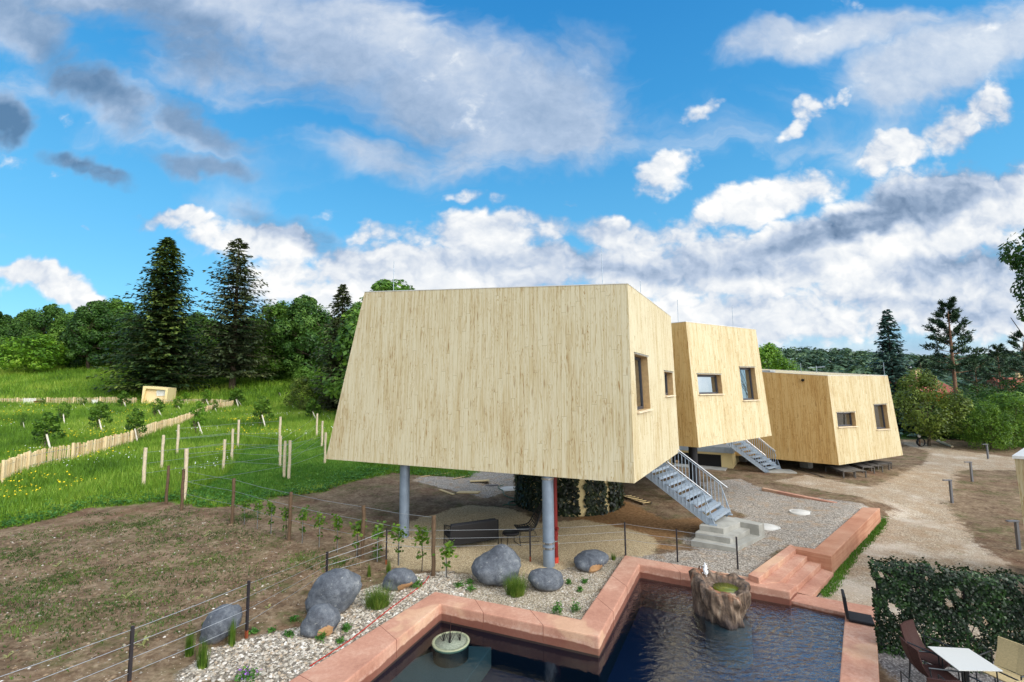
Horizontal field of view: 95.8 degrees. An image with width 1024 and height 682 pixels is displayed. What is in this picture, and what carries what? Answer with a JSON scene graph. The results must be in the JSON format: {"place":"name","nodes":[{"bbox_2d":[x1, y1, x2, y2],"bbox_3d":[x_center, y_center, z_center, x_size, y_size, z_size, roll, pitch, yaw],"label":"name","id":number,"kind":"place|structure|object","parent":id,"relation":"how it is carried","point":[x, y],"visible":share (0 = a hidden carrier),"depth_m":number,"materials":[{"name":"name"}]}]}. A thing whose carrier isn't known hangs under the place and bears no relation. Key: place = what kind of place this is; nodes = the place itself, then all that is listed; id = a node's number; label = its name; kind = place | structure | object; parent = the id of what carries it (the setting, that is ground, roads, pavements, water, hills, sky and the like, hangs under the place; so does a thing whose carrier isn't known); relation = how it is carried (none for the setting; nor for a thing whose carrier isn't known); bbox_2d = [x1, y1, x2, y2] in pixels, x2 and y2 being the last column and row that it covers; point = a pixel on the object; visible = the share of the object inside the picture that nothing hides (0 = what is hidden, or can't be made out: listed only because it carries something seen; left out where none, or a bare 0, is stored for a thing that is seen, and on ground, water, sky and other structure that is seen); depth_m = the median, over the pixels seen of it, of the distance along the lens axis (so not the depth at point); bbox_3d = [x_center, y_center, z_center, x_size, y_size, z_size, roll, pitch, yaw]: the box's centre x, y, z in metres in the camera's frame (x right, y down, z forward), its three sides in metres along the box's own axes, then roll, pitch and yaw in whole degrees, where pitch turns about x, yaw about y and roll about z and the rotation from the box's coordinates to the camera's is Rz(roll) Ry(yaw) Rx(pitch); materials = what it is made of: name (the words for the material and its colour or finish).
{"place":"outdoors","nodes":[
{"label":"outdoors","id":0,"kind":"place"},
{"bbox_2d":[188,438,389,502],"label":"short grass","id":1,"kind":"structure","parent":0,"point":[278,474],"depth_m":25.89,"materials":[{"name":"plant"}]},
{"bbox_2d":[0,342,1023,681],"bbox_3d":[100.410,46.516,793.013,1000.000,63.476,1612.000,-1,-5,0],"label":"ground","id":2,"kind":"structure","parent":0,"point":[908,494],"depth_m":15.50,"materials":[{"name":"soil"}]},
{"bbox_2d":[0,321,30,362],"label":"broadleaf tree","id":3,"kind":"object","parent":2,"relation":"on","point":[15,329],"visible":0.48,"depth_m":89.34,"materials":[{"name":"green plant"}]},
{"bbox_2d":[1,309,42,355],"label":"broadleaf tree","id":4,"kind":"object","parent":2,"relation":"on","point":[22,316],"visible":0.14,"depth_m":93.84,"materials":[{"name":"green plant"}]},
{"bbox_2d":[0,333,73,372],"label":"tree","id":5,"kind":"object","parent":2,"relation":"on","point":[47,350],"visible":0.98,"depth_m":82.57,"materials":[{"name":"green plant"}]},
{"bbox_2d":[22,303,65,362],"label":"broadleaf tree","id":6,"kind":"object","parent":2,"relation":"on","point":[40,320],"visible":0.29,"depth_m":92.81,"materials":[{"name":"green plant"}]},
{"bbox_2d":[30,412,66,447],"bbox_3d":[-30.383,6.078,30.381,1.723,2.887,1.521,0,-5,-10],"label":"orchard sapling","id":7,"kind":"object","parent":2,"relation":"on","point":[54,426],"visible":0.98,"depth_m":30.24,"materials":[{"name":"green plant"}]},
{"bbox_2d":[44,312,85,362],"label":"broadleaf tree","id":8,"kind":"object","parent":2,"relation":"on","point":[60,327],"visible":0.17,"depth_m":91.24,"materials":[{"name":"green plant"}]},
{"bbox_2d":[0,397,136,403],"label":"paling fence","id":9,"kind":"object","parent":2,"relation":"on","point":[49,399],"visible":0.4,"depth_m":62.11,"materials":[{"name":"wood"}]},
{"bbox_2d":[57,300,123,368],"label":"broadleaf tree","id":10,"kind":"object","parent":2,"relation":"on","point":[79,323],"visible":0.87,"depth_m":87.57,"materials":[{"name":"green plant"}]},
{"bbox_2d":[88,401,112,431],"bbox_3d":[-34.141,6.485,38.419,1.656,3.027,1.461,0,-5,-10],"label":"orchard sapling","id":11,"kind":"object","parent":2,"relation":"on","point":[104,412],"visible":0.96,"depth_m":38.25,"materials":[{"name":"green plant"}]},
{"bbox_2d":[71,298,137,364],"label":"broadleaf tree","id":12,"kind":"object","parent":2,"relation":"on","point":[116,305],"visible":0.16,"depth_m":93.64,"materials":[{"name":"green plant"}]},
{"bbox_2d":[0,400,233,482],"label":"paling fence","id":13,"kind":"object","parent":2,"relation":"on","point":[9,466],"visible":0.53,"depth_m":27.60,"materials":[{"name":"wood"}]},
{"bbox_2d":[98,312,145,366],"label":"broadleaf tree","id":14,"kind":"object","parent":2,"relation":"on","point":[112,336],"visible":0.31,"depth_m":90.25,"materials":[{"name":"green plant"}]},
{"bbox_2d":[125,408,146,439],"bbox_3d":[-27.320,6.338,33.658,1.338,2.990,1.181,0,-5,-7],"label":"orchard sapling","id":15,"kind":"object","parent":2,"relation":"on","point":[140,422],"visible":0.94,"depth_m":33.56,"materials":[{"name":"green plant"}]},
{"bbox_2d":[86,237,222,391],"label":"fir tree","id":16,"kind":"object","parent":2,"relation":"on","point":[162,346],"visible":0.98,"depth_m":71.02,"materials":[{"name":"green plant"}]},
{"bbox_2d":[141,386,176,402],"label":"garden hut","id":17,"kind":"object","parent":2,"relation":"on","point":[149,393],"visible":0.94,"depth_m":64.80,"materials":[{"name":"beige paint"}]},
{"bbox_2d":[0,361,322,408],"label":"bank meadow","id":18,"kind":"structure","parent":2,"relation":"on","point":[64,375],"depth_m":72.63,"materials":[{"name":"green plant"}]},
{"bbox_2d":[0,506,328,679],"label":"soil weeds","id":19,"kind":"object","parent":2,"relation":"on","point":[127,582],"visible":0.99,"depth_m":12.70,"materials":[{"name":"plant"}]},
{"bbox_2d":[0,508,372,647],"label":"grass patches","id":20,"kind":"object","parent":2,"relation":"on","point":[342,562],"depth_m":12.11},
{"bbox_2d":[0,514,372,681],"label":"soil pebbles","id":21,"kind":"object","parent":2,"relation":"on","point":[152,597],"visible":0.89,"depth_m":11.76,"materials":[{"name":"stone"}]},
{"bbox_2d":[183,627,196,657],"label":"grass tussock","id":22,"kind":"object","parent":2,"relation":"on","point":[190,642],"depth_m":8.80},
{"bbox_2d":[0,514,383,681],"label":"soil clods","id":23,"kind":"object","parent":2,"relation":"on","point":[125,649],"visible":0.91,"depth_m":11.97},
{"bbox_2d":[175,316,210,360],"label":"broadleaf tree","id":24,"kind":"object","parent":2,"relation":"on","point":[198,323],"visible":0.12,"depth_m":88.20,"materials":[{"name":"green plant"}]},
{"bbox_2d":[189,401,206,433],"bbox_3d":[-25.375,6.487,37.469,1.395,3.373,1.207,-1,-5,0],"label":"orchard sapling","id":25,"kind":"object","parent":2,"relation":"on","point":[199,412],"visible":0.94,"depth_m":37.37,"materials":[{"name":"green plant"}]},
{"bbox_2d":[199,604,242,644],"bbox_3d":[-5.941,5.818,9.458,0.736,0.740,0.602,3,-6,-31],"label":"boulder","id":26,"kind":"object","parent":2,"relation":"on","point":[218,628],"visible":0.84,"depth_m":9.28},
{"bbox_2d":[169,238,284,389],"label":"spruce tree","id":27,"kind":"object","parent":2,"relation":"on","point":[233,363],"visible":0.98,"depth_m":73.86,"materials":[{"name":"green plant"}]},
{"bbox_2d":[175,417,281,455],"bbox_3d":[-18.861,6.507,31.267,5.969,2.654,1.943,2,-6,-22],"label":"vine trellis","id":28,"kind":"object","parent":2,"relation":"on","point":[238,432],"visible":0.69,"depth_m":31.50,"materials":[{"name":"brown wood"}]},
{"bbox_2d":[142,421,323,483],"bbox_3d":[-13.546,6.502,27.362,4.574,2.447,12.884,-2,-5,15],"label":"vine trellis","id":29,"kind":"object","parent":2,"relation":"on","point":[224,452],"visible":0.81,"depth_m":24.45,"materials":[{"name":"brown wood"}]},
{"bbox_2d":[0,400,470,528],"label":"meadow grass","id":30,"kind":"structure","parent":2,"relation":"on","point":[15,435],"depth_m":28.84,"materials":[{"name":"plant"}]},
{"bbox_2d":[0,462,472,526],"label":"edge weeds","id":31,"kind":"object","parent":2,"relation":"on","point":[111,501],"visible":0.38,"depth_m":19.96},
{"bbox_2d":[160,413,317,467],"bbox_3d":[-16.447,6.743,31.949,5.905,2.630,12.977,-1,-5,0],"label":"vine trellis","id":32,"kind":"object","parent":2,"relation":"on","point":[232,445],"visible":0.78,"depth_m":27.14,"materials":[{"name":"brown wood"}]},
{"bbox_2d":[184,432,326,500],"bbox_3d":[-12.225,6.216,23.918,1.218,2.431,9.023,-2,-6,17],"label":"vine trellis","id":33,"kind":"object","parent":2,"relation":"on","point":[186,454],"visible":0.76,"depth_m":22.72,"materials":[{"name":"brown wood"}]},
{"bbox_2d":[252,396,273,427],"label":"orchard sapling","id":34,"kind":"object","parent":2,"relation":"on","point":[266,404],"visible":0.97,"depth_m":43.02,"materials":[{"name":"green plant"}]},
{"bbox_2d":[256,363,280,381],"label":"shrub","id":35,"kind":"object","parent":2,"relation":"on","point":[269,378],"visible":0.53,"depth_m":79.36,"materials":[{"name":"green plant"}]},
{"bbox_2d":[247,300,309,379],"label":"broadleaf tree","id":36,"kind":"object","parent":2,"relation":"on","point":[279,309],"visible":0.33,"depth_m":80.74,"materials":[{"name":"green plant"}]},
{"bbox_2d":[283,376,317,410],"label":"shrub","id":37,"kind":"object","parent":2,"relation":"on","point":[296,390],"visible":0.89,"depth_m":57.22,"materials":[{"name":"green plant"}]},
{"bbox_2d":[266,294,336,375],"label":"broadleaf tree","id":38,"kind":"object","parent":2,"relation":"on","point":[303,307],"visible":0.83,"depth_m":78.67,"materials":[{"name":"green plant"}]},
{"bbox_2d":[289,366,317,389],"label":"shrub","id":39,"kind":"object","parent":2,"relation":"on","point":[307,372],"visible":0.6,"depth_m":73.20,"materials":[{"name":"green plant"}]},
{"bbox_2d":[180,469,435,575],"bbox_3d":[-7.708,5.971,15.743,12.502,2.245,0.201,-3,-6,27],"label":"vine trellis","id":40,"kind":"object","parent":2,"relation":"on","point":[363,521],"visible":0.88,"depth_m":15.36,"materials":[{"name":"brown wood"}]},
{"bbox_2d":[175,570,466,681],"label":"pebble bed","id":41,"kind":"object","parent":2,"relation":"on","point":[283,643],"visible":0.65,"depth_m":9.31,"materials":[{"name":"gravel"}]},
{"bbox_2d":[195,640,211,669],"bbox_3d":[-5.659,5.718,8.502,0.265,0.575,0.232,1,-6,-16],"label":"grass tussock","id":42,"kind":"object","parent":41,"relation":"on","point":[202,660],"depth_m":8.45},
{"bbox_2d":[234,664,261,681],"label":"garden plant","id":43,"kind":"object","parent":41,"relation":"on","point":[247,672],"visible":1,"depth_m":8.17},
{"bbox_2d":[300,603,340,637],"bbox_3d":[-4.059,5.957,9.819,0.801,0.695,0.529,2,-6,-22],"label":"boulder","id":44,"kind":"object","parent":41,"relation":"on","point":[323,617],"visible":0.95,"depth_m":9.66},
{"bbox_2d":[305,568,361,613],"bbox_3d":[-4.210,5.984,10.934,1.267,1.110,0.836,2,-6,-21],"label":"boulder","id":45,"kind":"object","parent":41,"relation":"on","point":[339,588],"visible":0.79,"depth_m":10.69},
{"bbox_2d":[360,582,397,610],"bbox_3d":[-3.216,6.112,11.071,1.181,0.551,1.098,-1,-5,0],"label":"grass tussock","id":46,"kind":"object","parent":41,"relation":"on","point":[379,600],"depth_m":11.04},
{"bbox_2d":[382,567,416,590],"bbox_3d":[-2.942,6.239,12.134,0.887,0.551,0.664,1,-5,-14],"label":"boulder","id":47,"kind":"object","parent":41,"relation":"on","point":[402,578],"visible":0.94,"depth_m":11.90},
{"bbox_2d":[290,284,356,412],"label":"spruce tree","id":48,"kind":"object","parent":2,"relation":"on","point":[345,299],"visible":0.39,"depth_m":59.32,"materials":[{"name":"green plant"}]},
{"bbox_2d":[322,279,414,398],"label":"broadleaf tree","id":49,"kind":"object","parent":2,"relation":"on","point":[345,336],"visible":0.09,"depth_m":48.41,"materials":[{"name":"green plant"}]},
{"bbox_2d":[0,522,738,681],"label":"wire fence","id":50,"kind":"object","parent":2,"relation":"on","point":[131,648],"visible":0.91,"depth_m":9.61,"materials":[{"name":"metal"}]},
{"bbox_2d":[371,520,390,561],"bbox_3d":[-4.043,6.091,13.898,0.542,1.255,0.738,-2,-5,13],"label":"young vine","id":51,"kind":"object","parent":2,"relation":"on","point":[379,531],"visible":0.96,"depth_m":13.90,"materials":[{"name":"green plant"}]},
{"bbox_2d":[389,523,411,565],"bbox_3d":[-3.332,6.063,13.696,0.738,1.321,0.542,-1,-5,6],"label":"young vine","id":52,"kind":"object","parent":2,"relation":"on","point":[396,529],"visible":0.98,"depth_m":13.68,"materials":[{"name":"green plant"}]},
{"bbox_2d":[411,525,430,571],"bbox_3d":[-2.576,5.965,13.280,0.542,1.453,0.738,0,-5,-1],"label":"young vine","id":53,"kind":"object","parent":2,"relation":"on","point":[423,532],"visible":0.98,"depth_m":13.22,"materials":[{"name":"green plant"}]},
{"bbox_2d":[432,539,458,577],"bbox_3d":[-1.837,6.072,12.768,0.738,1.057,0.542,0,-5,-9],"label":"young vine","id":54,"kind":"object","parent":2,"relation":"on","point":[449,550],"visible":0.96,"depth_m":12.74,"materials":[{"name":"green plant"}]},
{"bbox_2d":[444,518,498,547],"bbox_3d":[-1.362,6.359,15.438,1.676,0.800,0.808,2,-6,-24],"label":"garden sofa","id":55,"kind":"object","parent":2,"relation":"on","point":[461,533],"visible":0.84,"depth_m":15.10,"materials":[{"name":"black wicker"}]},
{"bbox_2d":[471,544,520,585],"bbox_3d":[-0.428,6.059,12.566,1.355,1.012,1.133,0,-5,-2],"label":"boulder","id":56,"kind":"object","parent":2,"relation":"on","point":[493,565],"visible":0.97,"depth_m":12.20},
{"bbox_2d":[326,247,678,567],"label":"wood house","id":57,"kind":"structure","parent":2,"relation":"on","point":[550,384],"depth_m":14.63,"materials":[{"name":"wood"}]},
{"bbox_2d":[634,352,653,413],"bbox_3d":[3.862,1.260,13.993,0.372,1.749,1.690,-4,-6,30],"label":"window","id":58,"kind":"structure","parent":57,"relation":"in","point":[641,362],"depth_m":14.60,"materials":[{"name":"brown wood"}]},
{"bbox_2d":[664,370,675,396],"bbox_3d":[5.768,1.592,17.271,0.362,0.967,1.597,-4,-6,30],"label":"window","id":59,"kind":"structure","parent":57,"relation":"in","point":[668,377],"depth_m":17.89,"materials":[{"name":"brown wood"}]},
{"bbox_2d":[500,570,535,597],"bbox_3d":[0.123,6.165,11.751,0.998,0.551,1.066,-1,-5,0],"label":"grass tussock","id":60,"kind":"object","parent":2,"relation":"on","point":[515,588],"depth_m":11.67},
{"bbox_2d":[514,501,541,542],"bbox_3d":[0.637,6.198,15.927,1.070,1.220,0.834,0,-5,-10],"label":"lounge chair","id":61,"kind":"object","parent":2,"relation":"on","point":[520,528],"visible":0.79,"depth_m":16.03,"materials":[{"name":"black wicker"}]},
{"bbox_2d":[528,568,563,591],"bbox_3d":[0.887,6.234,12.087,0.935,0.583,0.707,-1,-5,4],"label":"boulder","id":62,"kind":"object","parent":2,"relation":"on","point":[547,580],"visible":0.98,"depth_m":11.88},
{"bbox_2d":[513,474,624,516],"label":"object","id":63,"kind":"object","parent":2,"relation":"on","point":[580,497],"visible":0.45,"depth_m":18.76,"materials":[{"name":"plant"}]},
{"bbox_2d":[289,556,879,681],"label":"pool wall","id":64,"kind":"structure","parent":2,"relation":"on","point":[370,656],"depth_m":10.25,"materials":[{"name":"stone"}]},
{"bbox_2d":[841,589,874,625],"bbox_3d":[7.959,6.132,10.661,0.560,0.530,0.480,-4,-6,30],"label":"floor seat","id":65,"kind":"object","parent":64,"relation":"on","point":[860,618],"visible":0.91,"depth_m":10.58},
{"bbox_2d":[574,549,608,572],"bbox_3d":[2.273,6.310,13.264,0.996,0.568,0.812,-1,-5,9],"label":"boulder","id":66,"kind":"object","parent":2,"relation":"on","point":[591,560],"visible":1,"depth_m":13.00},
{"bbox_2d":[664,444,738,470],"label":"entrance plinth","id":67,"kind":"structure","parent":2,"relation":"on","point":[722,457],"depth_m":29.03,"materials":[{"name":"beige paint"}]},
{"bbox_2d":[671,300,771,500],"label":"wood house","id":68,"kind":"structure","parent":2,"relation":"on","point":[720,391],"depth_m":20.81,"materials":[{"name":"wood"}]},
{"bbox_2d":[697,373,724,394],"bbox_3d":[8.702,1.913,20.502,2.049,0.964,0.405,4,-7,-37],"label":"window","id":69,"kind":"structure","parent":68,"relation":"in","point":[707,384],"depth_m":20.78,"materials":[{"name":"brown wood"}]},
{"bbox_2d":[739,366,757,400],"bbox_3d":[11.503,2.083,22.632,1.633,1.677,0.451,4,-7,-37],"label":"window","id":70,"kind":"structure","parent":68,"relation":"in","point":[749,392],"depth_m":22.99,"materials":[{"name":"brown wood"}]},
{"bbox_2d":[691,516,764,551],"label":"concrete steps","id":71,"kind":"structure","parent":2,"relation":"on","point":[745,532],"depth_m":15.30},
{"bbox_2d":[645,449,732,525],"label":"steel staircase","id":72,"kind":"structure","parent":71,"relation":"on","point":[706,497],"depth_m":16.50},
{"bbox_2d":[759,342,803,370],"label":"broadleaf tree","id":73,"kind":"object","parent":2,"relation":"on","point":[768,351],"visible":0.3,"depth_m":60.98,"materials":[{"name":"green plant"}]},
{"bbox_2d":[767,469,796,473],"bbox_3d":[15.789,7.722,27.364,1.600,0.120,1.000,-2,-5,12],"label":"concrete pad","id":74,"kind":"object","parent":2,"relation":"on","point":[781,471],"visible":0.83,"depth_m":27.06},
{"bbox_2d":[726,438,780,472],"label":"steel staircase","id":75,"kind":"structure","parent":74,"relation":"on","point":[756,452],"depth_m":27.51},
{"bbox_2d":[748,544,833,596],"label":"terracotta steps","id":76,"kind":"structure","parent":2,"relation":"on","point":[788,565],"depth_m":12.83,"materials":[{"name":"concrete"}]},
{"bbox_2d":[724,362,902,468],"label":"wood house","id":77,"kind":"structure","parent":2,"relation":"on","point":[831,418],"depth_m":27.43,"materials":[{"name":"wood"}]},
{"bbox_2d":[836,411,857,427],"bbox_3d":[19.288,4.543,26.808,1.997,0.917,0.381,2,-6,-27],"label":"window","id":78,"kind":"structure","parent":77,"relation":"in","point":[843,419],"depth_m":27.10,"materials":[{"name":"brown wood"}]},
{"bbox_2d":[873,404,890,429],"bbox_3d":[22.758,4.682,28.595,1.641,1.600,0.407,2,-6,-27],"label":"window","id":79,"kind":"structure","parent":77,"relation":"in","point":[881,414],"depth_m":28.88,"materials":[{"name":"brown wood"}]},
{"bbox_2d":[761,488,880,573],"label":"terrace wall","id":80,"kind":"structure","parent":2,"relation":"on","point":[835,549],"depth_m":15.26,"materials":[{"name":"stone"}]},
{"bbox_2d":[820,516,888,596],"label":"path grass","id":81,"kind":"structure","parent":2,"relation":"on","point":[840,572],"depth_m":14.37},
{"bbox_2d":[863,309,932,436],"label":"spruce tree","id":82,"kind":"object","parent":2,"relation":"on","point":[892,365],"visible":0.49,"depth_m":45.64,"materials":[{"name":"green plant"}]},
{"bbox_2d":[900,619,959,679],"bbox_3d":[7.879,5.942,8.762,0.585,0.911,0.683,2,-6,-26],"label":"terrace chair","id":83,"kind":"object","parent":2,"relation":"on","point":[910,635],"visible":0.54,"depth_m":8.93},
{"bbox_2d":[900,636,963,681],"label":"terrace chair","id":84,"kind":"object","parent":2,"relation":"on","point":[915,661],"visible":0.8,"depth_m":8.21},
{"bbox_2d":[891,367,974,445],"bbox_3d":[33.628,5.434,37.619,6.160,6.645,5.930,0,-5,-2],"label":"maple tree","id":85,"kind":"object","parent":2,"relation":"on","point":[930,424],"visible":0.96,"depth_m":36.80,"materials":[{"name":"green plant"}]},
{"bbox_2d":[867,556,1023,675],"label":"ivy hedge","id":86,"kind":"object","parent":2,"relation":"on","point":[902,580],"visible":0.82,"depth_m":9.23,"materials":[{"name":"green plant"}]},
{"bbox_2d":[918,296,993,391],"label":"pine tree","id":87,"kind":"object","parent":2,"relation":"on","point":[953,316],"visible":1,"depth_m":46.80,"materials":[{"name":"green plant"}]},
{"bbox_2d":[923,389,996,437],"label":"shrub","id":88,"kind":"object","parent":2,"relation":"on","point":[974,399],"visible":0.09,"depth_m":41.16,"materials":[{"name":"green plant"}]},
{"bbox_2d":[928,646,1002,681],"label":"terrace table","id":89,"kind":"object","parent":2,"relation":"on","point":[965,660],"visible":0.98,"depth_m":8.11,"materials":[{"name":"white metal"}]},
{"bbox_2d":[956,354,997,392],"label":"pine tree","id":90,"kind":"object","parent":2,"relation":"on","point":[967,376],"visible":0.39,"depth_m":57.84,"materials":[{"name":"green plant"}]},
{"bbox_2d":[948,383,1023,425],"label":"shrub","id":91,"kind":"object","parent":2,"relation":"on","point":[975,391],"visible":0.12,"depth_m":45.47,"materials":[{"name":"green plant"}]},
{"bbox_2d":[950,391,1023,448],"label":"shrub","id":92,"kind":"object","parent":2,"relation":"on","point":[1007,403],"visible":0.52,"depth_m":36.05,"materials":[{"name":"green plant"}]},
{"bbox_2d":[959,401,1018,450],"bbox_3d":[36.575,6.709,35.475,3.823,4.156,3.242,4,-7,-38],"label":"shrub","id":93,"kind":"object","parent":2,"relation":"on","point":[985,414],"visible":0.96,"depth_m":35.12,"materials":[{"name":"green plant"}]},
{"bbox_2d":[963,343,1023,392],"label":"pine tree","id":94,"kind":"object","parent":2,"relation":"on","point":[997,354],"visible":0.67,"depth_m":49.79,"materials":[{"name":"green plant"}]},
{"bbox_2d":[975,636,1023,681],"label":"terrace chair","id":95,"kind":"object","parent":2,"relation":"on","point":[1009,655],"visible":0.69,"depth_m":8.31,"materials":[{"name":"beige"}]},
{"bbox_2d":[977,377,1023,440],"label":"shrub","id":96,"kind":"object","parent":2,"relation":"on","point":[1020,389],"visible":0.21,"depth_m":40.51,"materials":[{"name":"green plant"}]},
{"bbox_2d":[993,330,1023,391],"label":"pine tree","id":97,"kind":"object","parent":2,"relation":"on","point":[1017,334],"visible":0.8,"depth_m":46.60,"materials":[{"name":"green plant"}]},
{"bbox_2d":[996,229,1023,336],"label":"broadleaf tree","id":98,"kind":"object","parent":2,"relation":"on","point":[1015,259],"visible":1,"depth_m":28.57,"materials":[{"name":"green plant"}]},
{"bbox_2d":[1012,448,1023,522],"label":"timber pavilion","id":99,"kind":"structure","parent":2,"relation":"on","point":[1018,456],"depth_m":10.81,"materials":[{"name":"wood"}]},
{"bbox_2d":[0,0,1023,367],"label":"sky","id":100,"kind":"structure","parent":0,"point":[808,171],"materials":[{"name":"blue"}]},
{"bbox_2d":[420,555,624,617],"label":"fine gravel","id":101,"kind":"structure","parent":0,"point":[563,600],"depth_m":11.82,"materials":[{"name":"gravel"}]},
{"bbox_2d":[371,578,844,681],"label":"pool water","id":102,"kind":"structure","parent":0,"point":[662,632],"depth_m":9.60,"materials":[{"name":"liquid"}]},
{"bbox_2d":[432,623,469,651],"bbox_3d":[-1.330,6.609,10.059,0.820,1.100,0.820,-1,-5,0],"label":"pool planter","id":103,"kind":"object","parent":102,"relation":"in","point":[450,641],"visible":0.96,"depth_m":10.04,"materials":[{"name":"concrete"}]},
{"bbox_2d":[688,562,750,628],"bbox_3d":[5.063,6.199,11.157,1.398,1.468,1.413,-1,-5,0],"label":"stump fountain","id":104,"kind":"object","parent":102,"relation":"in","point":[721,599],"visible":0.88,"depth_m":10.84,"materials":[{"name":"brown wood"}]},
{"bbox_3d":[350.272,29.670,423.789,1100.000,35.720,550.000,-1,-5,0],"label":"hill","id":105,"kind":"structure","parent":0,"visible":0},
{"bbox_2d":[761,346,1023,389],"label":"distant woodland","id":106,"kind":"object","parent":105,"relation":"on","point":[844,360],"visible":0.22,"depth_m":305.85,"materials":[{"name":"green plant"}]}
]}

